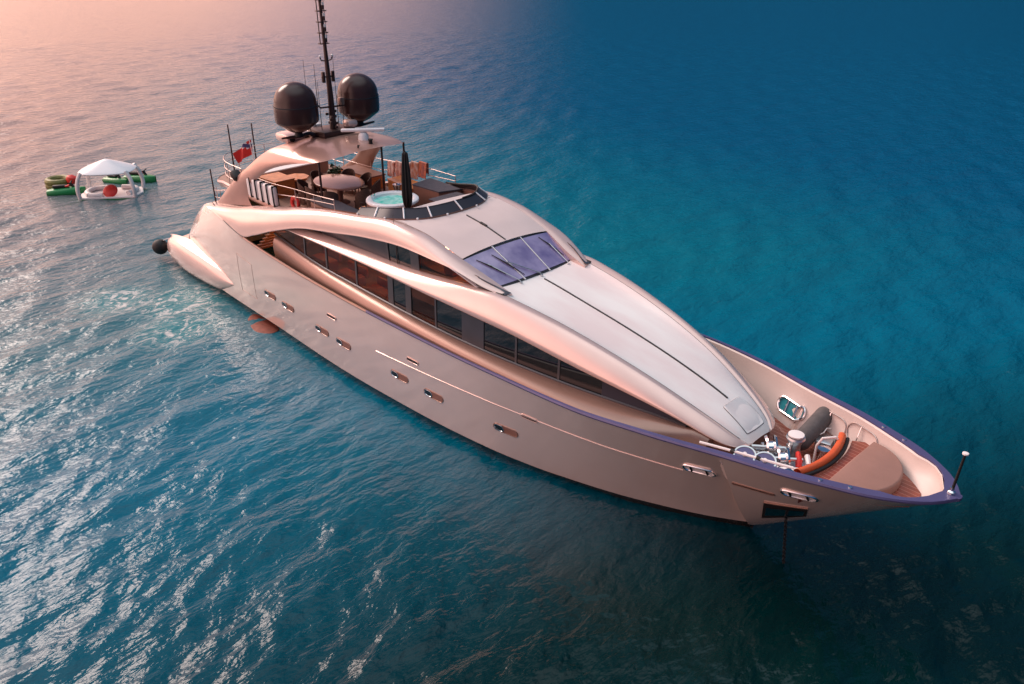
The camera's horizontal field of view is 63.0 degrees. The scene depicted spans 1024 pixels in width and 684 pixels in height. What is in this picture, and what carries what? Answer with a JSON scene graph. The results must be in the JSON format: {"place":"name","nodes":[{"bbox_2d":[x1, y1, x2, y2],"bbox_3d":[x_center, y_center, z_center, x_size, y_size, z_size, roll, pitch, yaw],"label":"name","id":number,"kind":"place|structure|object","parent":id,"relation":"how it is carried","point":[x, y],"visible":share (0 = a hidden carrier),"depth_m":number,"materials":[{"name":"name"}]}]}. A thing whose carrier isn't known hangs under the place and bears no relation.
{"place":"outdoors","nodes":[
{"label":"outdoors","id":0,"kind":"place"},
{"bbox_2d":[393,183,400,190],"bbox_3d":[-4.570,-6.150,33.262,0.360,0.270,0.360,-23,35,-38],"label":"ice bucket","id":1,"kind":"object","parent":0,"point":[396,186],"visible":0.75,"depth_m":33.16,"materials":[{"name":"silver metal"}]},
{"bbox_2d":[0,0,1023,683],"bbox_3d":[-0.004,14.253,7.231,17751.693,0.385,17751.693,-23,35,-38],"label":"sea water","id":2,"kind":"structure","parent":0,"point":[202,482],"depth_m":34.96,"materials":[{"name":"blue liquid"}]},
{"bbox_2d":[44,175,73,188],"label":"inflatable ring","id":3,"kind":"object","parent":2,"relation":"on","point":[50,181],"visible":0.62,"depth_m":55.03,"materials":[{"name":"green plastic"}]},
{"bbox_2d":[66,175,75,183],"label":"red buoy","id":4,"kind":"object","parent":3,"relation":"on","point":[69,178],"visible":0.76,"depth_m":55.12,"materials":[{"name":"plastic"}]},
{"bbox_2d":[46,180,85,195],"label":"water scooter","id":5,"kind":"object","parent":2,"relation":"on","point":[63,189],"visible":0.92,"depth_m":54.01,"materials":[{"name":"green plastic"}]},
{"bbox_2d":[75,159,145,199],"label":"floating lounge","id":6,"kind":"object","parent":2,"relation":"on","point":[103,167],"visible":1,"depth_m":53.20,"materials":[{"name":"white plastic"}]},
{"bbox_2d":[103,185,117,196],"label":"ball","id":7,"kind":"object","parent":6,"relation":"on","point":[110,190],"visible":1,"depth_m":53.42,"materials":[{"name":"plastic"}]},
{"bbox_2d":[102,175,127,183],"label":"water scooter","id":8,"kind":"object","parent":2,"relation":"on","point":[115,179],"visible":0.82,"depth_m":56.25,"materials":[{"name":"green plastic"}]},
{"bbox_2d":[123,169,156,182],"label":"water scooter","id":9,"kind":"object","parent":2,"relation":"on","point":[148,178],"visible":0.57,"depth_m":56.72,"materials":[{"name":"green plastic"}]},
{"bbox_2d":[167,0,968,563],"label":"motor yacht","id":10,"kind":"object","parent":2,"relation":"on","point":[497,322],"visible":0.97,"depth_m":27.01,"materials":[{"name":"beige paint"}]},
{"bbox_2d":[152,238,168,253],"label":"ball fender","id":11,"kind":"object","parent":10,"relation":"hanging from","point":[159,246],"visible":0.92,"depth_m":43.48,"materials":[{"name":"black rubber"}]},
{"bbox_2d":[233,138,253,162],"bbox_3d":[-12.374,-8.789,38.478,0.958,1.160,0.253,-3,27,-5],"label":"ensign","id":12,"kind":"object","parent":10,"relation":"attached to","point":[243,152],"visible":0.99,"depth_m":38.50,"materials":[{"name":"red fabric"}]},
{"bbox_2d":[246,177,253,197],"bbox_3d":[-11.091,-6.611,35.531,0.275,0.875,0.380,-21,31,-36],"label":"float pad","id":13,"kind":"object","parent":10,"relation":"on","point":[250,189],"visible":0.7,"depth_m":35.42,"materials":[{"name":"white plastic"}]},
{"bbox_2d":[251,179,259,199],"bbox_3d":[-10.766,-6.457,35.228,0.275,0.875,0.380,-22,31,-36],"label":"float pad","id":14,"kind":"object","parent":10,"relation":"on","point":[255,188],"visible":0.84,"depth_m":35.08,"materials":[{"name":"white plastic"}]},
{"bbox_2d":[257,181,264,201],"bbox_3d":[-10.442,-6.303,34.925,0.275,0.875,0.380,-23,32,-38],"label":"float pad","id":15,"kind":"object","parent":10,"relation":"on","point":[260,190],"visible":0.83,"depth_m":34.77,"materials":[{"name":"white plastic"}]},
{"bbox_2d":[262,183,270,204],"bbox_3d":[-10.117,-6.150,34.622,0.275,0.875,0.380,-24,32,-38],"label":"float pad","id":16,"kind":"object","parent":10,"relation":"on","point":[265,186],"visible":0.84,"depth_m":34.47,"materials":[{"name":"white plastic"}]},
{"bbox_2d":[268,185,279,206],"bbox_3d":[-9.793,-5.996,34.318,0.380,0.875,0.275,21,33,40],"label":"float pad","id":17,"kind":"object","parent":10,"relation":"attached to","point":[273,195],"visible":1,"depth_m":34.19,"materials":[{"name":"white plastic"}]},
{"bbox_2d":[275,230,303,252],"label":"window","id":18,"kind":"structure","parent":10,"relation":"in","point":[296,240],"depth_m":33.50,"materials":[{"name":"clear glass"}]},
{"bbox_2d":[290,196,299,206],"bbox_3d":[-8.726,-5.587,33.666,0.143,0.630,0.630,-23,35,-38],"label":"lifebuoy","id":19,"kind":"object","parent":10,"relation":"hanging from","point":[292,199],"visible":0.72,"depth_m":33.51,"materials":[{"name":"red plastic"}]},
{"bbox_2d":[288,173,308,191],"bbox_3d":[-9.346,-6.911,36.365,1.020,0.580,1.020,-23,35,-38],"label":"table","id":20,"kind":"object","parent":10,"relation":"on","point":[302,176],"visible":0.5,"depth_m":36.25,"materials":[{"name":"orange wood"}]},
{"bbox_2d":[297,179,308,203],"bbox_3d":[-8.579,-6.243,34.608,0.552,0.982,0.647,1,27,3],"label":"deck chair","id":21,"kind":"object","parent":10,"relation":"on","point":[301,184],"visible":0.63,"depth_m":34.49,"materials":[{"name":"brown wicker"}]},
{"bbox_2d":[305,186,317,206],"bbox_3d":[-8.060,-5.862,33.856,0.552,0.982,0.647,-21,34,-35],"label":"deck chair","id":22,"kind":"object","parent":10,"relation":"on","point":[310,191],"visible":0.44,"depth_m":33.56,"materials":[{"name":"brown wicker"}]},
{"bbox_2d":[305,239,325,267],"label":"window","id":23,"kind":"structure","parent":10,"relation":"in","point":[315,251],"depth_m":32.53,"materials":[{"name":"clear glass"}]},
{"bbox_2d":[310,170,326,195],"bbox_3d":[-8.277,-6.798,35.700,0.552,0.982,0.647,21,34,35],"label":"deck chair","id":24,"kind":"object","parent":10,"relation":"on","point":[314,174],"visible":0.47,"depth_m":35.67,"materials":[{"name":"brown wicker"}]},
{"bbox_2d":[323,191,338,200],"bbox_3d":[-7.240,-5.610,33.359,0.647,0.982,0.552,1,27,3],"label":"deck chair","id":25,"kind":"object","parent":10,"relation":"on","point":[330,194],"visible":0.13,"depth_m":33.01,"materials":[{"name":"brown wicker"}]},
{"bbox_2d":[310,197,358,212],"bbox_3d":[-6.756,-5.213,32.245,0.740,0.140,3.000,-21,34,-36],"label":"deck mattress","id":26,"kind":"object","parent":10,"relation":"on","point":[339,205],"visible":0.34,"depth_m":32.28,"materials":[{"name":"grey fabric"}]},
{"bbox_2d":[313,174,364,203],"bbox_3d":[-7.137,-6.226,34.659,1.840,0.900,2.560,-23,35,-38],"label":"dining table","id":27,"kind":"object","parent":10,"relation":"on","point":[340,183],"visible":0.88,"depth_m":34.42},
{"bbox_2d":[327,163,342,173],"bbox_3d":[-7.675,-7.238,36.430,0.670,1.103,0.806,6,27,11],"label":"plant","id":28,"kind":"object","parent":27,"relation":"on","point":[335,170],"visible":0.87,"depth_m":36.23,"materials":[{"name":"green plant"}]},
{"bbox_2d":[327,248,355,283],"bbox_3d":[-6.415,-2.907,31.469,0.051,1.112,1.861,-24,36,-39],"label":"window","id":29,"kind":"structure","parent":10,"relation":"in","point":[339,264],"depth_m":31.46,"materials":[{"name":"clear glass"}]},
{"bbox_2d":[341,168,355,193],"bbox_3d":[-7.032,-6.911,35.924,0.647,0.982,0.552,3,27,7],"label":"deck chair","id":30,"kind":"object","parent":10,"relation":"on","point":[349,171],"visible":0.23,"depth_m":35.94,"materials":[{"name":"brown wicker"}]},
{"bbox_2d":[354,189,369,209],"bbox_3d":[-5.998,-5.723,33.581,0.552,0.982,0.647,23,35,38],"label":"deck chair","id":31,"kind":"object","parent":10,"relation":"on","point":[361,196],"visible":0.6,"depth_m":33.33,"materials":[{"name":"brown wicker"}]},
{"bbox_2d":[358,172,371,191],"bbox_3d":[-6.215,-6.660,35.428,0.552,0.982,0.647,-23,35,-37],"label":"deck chair","id":32,"kind":"object","parent":10,"relation":"on","point":[366,177],"visible":0.53,"depth_m":35.42,"materials":[{"name":"brown wicker"}]},
{"bbox_2d":[357,262,388,301],"bbox_3d":[-5.032,-2.235,30.236,0.050,1.194,1.881,-24,35,-39],"label":"window","id":33,"kind":"structure","parent":10,"relation":"in","point":[373,281],"depth_m":30.23,"materials":[{"name":"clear glass"}]},
{"bbox_2d":[369,179,380,194],"bbox_3d":[-5.696,-6.277,34.674,0.552,0.982,0.647,2,27,5],"label":"deck chair","id":34,"kind":"object","parent":10,"relation":"on","point":[376,187],"visible":0.45,"depth_m":34.38,"materials":[{"name":"brown wicker"}]},
{"bbox_2d":[387,161,394,176],"bbox_3d":[-5.234,-7.561,36.489,0.258,0.665,0.500,-23,35,-38],"label":"towel","id":35,"kind":"object","parent":10,"relation":"hanging from","point":[390,168],"visible":0.98,"depth_m":36.43,"materials":[{"name":"fabric"}]},
{"bbox_2d":[395,160,400,176],"bbox_3d":[-4.848,-7.439,36.095,0.257,0.725,0.500,-23,35,-38],"label":"towel","id":36,"kind":"object","parent":10,"relation":"hanging from","point":[397,168],"visible":0.59,"depth_m":36.05,"materials":[{"name":"fabric"}]},
{"bbox_2d":[393,279,405,310],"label":"window","id":37,"kind":"structure","parent":10,"relation":"in","point":[399,288],"depth_m":29.26,"materials":[{"name":"black glass"}]},
{"bbox_2d":[388,243,410,267],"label":"wheelhouse window","id":38,"kind":"structure","parent":10,"relation":"in","point":[403,255],"depth_m":29.07,"materials":[{"name":"black glass"}]},
{"bbox_2d":[401,151,412,207],"bbox_3d":[-3.850,-5.445,30.667,0.367,3.120,0.367,-10,29,-19],"label":"folded parasol","id":39,"kind":"object","parent":10,"relation":"on","point":[406,186],"visible":0.91,"depth_m":30.36,"materials":[{"name":"black fabric"}]},
{"bbox_2d":[411,161,418,179],"bbox_3d":[-4.073,-7.252,35.284,0.258,0.725,0.500,-23,35,-38],"label":"towel","id":40,"kind":"object","parent":10,"relation":"hanging from","point":[414,169],"visible":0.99,"depth_m":35.22,"materials":[{"name":"fabric"}]},
{"bbox_2d":[411,288,434,325],"bbox_3d":[-3.017,-1.246,28.462,1.242,1.226,0.054,24,35,39],"label":"window","id":41,"kind":"structure","parent":10,"relation":"in","point":[423,307],"depth_m":28.48,"materials":[{"name":"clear glass"}]},
{"bbox_2d":[418,161,428,178],"bbox_3d":[-3.684,-7.185,34.866,0.256,0.665,0.500,-23,35,-38],"label":"towel","id":42,"kind":"object","parent":10,"relation":"hanging from","point":[423,169],"visible":0.98,"depth_m":34.81,"materials":[{"name":"fabric"}]},
{"bbox_2d":[419,254,478,284],"bbox_3d":[-2.131,-2.381,27.619,2.724,0.835,0.127,21,33,35],"label":"wheelhouse window","id":43,"kind":"structure","parent":10,"relation":"in","point":[427,265],"depth_m":27.86,"materials":[{"name":"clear glass"}]},
{"bbox_2d":[437,300,461,338],"bbox_3d":[-2.065,-0.795,27.670,1.235,1.219,0.052,23,35,38],"label":"window","id":44,"kind":"structure","parent":10,"relation":"in","point":[449,319],"depth_m":27.68,"materials":[{"name":"black glass"}]},
{"bbox_2d":[484,322,514,361],"bbox_3d":[-0.385,-0.046,26.353,1.312,1.153,0.055,21,34,35],"label":"window","id":45,"kind":"structure","parent":10,"relation":"in","point":[499,342],"depth_m":26.38,"materials":[{"name":"black glass"}]},
{"bbox_2d":[517,338,557,378],"bbox_3d":[0.783,0.450,25.514,1.578,1.055,0.055,20,33,34],"label":"window","id":46,"kind":"structure","parent":10,"relation":"in","point":[529,356],"depth_m":25.57,"materials":[{"name":"black glass"}]},
{"bbox_2d":[560,361,601,394],"bbox_3d":[2.047,1.002,24.682,1.488,0.835,0.059,19,32,32],"label":"window","id":47,"kind":"structure","parent":10,"relation":"in","point":[569,374],"depth_m":24.74,"materials":[{"name":"black glass"}]},
{"bbox_2d":[798,406,831,450],"bbox_3d":[8.591,2.348,23.602,1.851,1.038,0.643,-23,35,-38],"label":"long fender","id":48,"kind":"object","parent":10,"relation":"on","point":[814,426],"visible":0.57,"depth_m":23.45,"materials":[{"name":"grey plastic"}]},
{"bbox_2d":[793,432,849,475],"bbox_3d":[8.280,3.008,21.997,2.490,0.230,0.578,-23,35,-38],"label":"curved bolster","id":49,"kind":"object","parent":10,"relation":"on","point":[833,455],"visible":0.95,"depth_m":21.76,"materials":[{"name":"orange rubber"}]},
{"bbox_2d":[829,442,902,493],"bbox_3d":[9.124,3.370,21.150,2.640,0.270,1.268,-23,35,-38],"label":"sun pad","id":50,"kind":"object","parent":10,"relation":"on","point":[875,466],"visible":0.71,"depth_m":21.06,"materials":[{"name":"beige fabric"}]}
]}

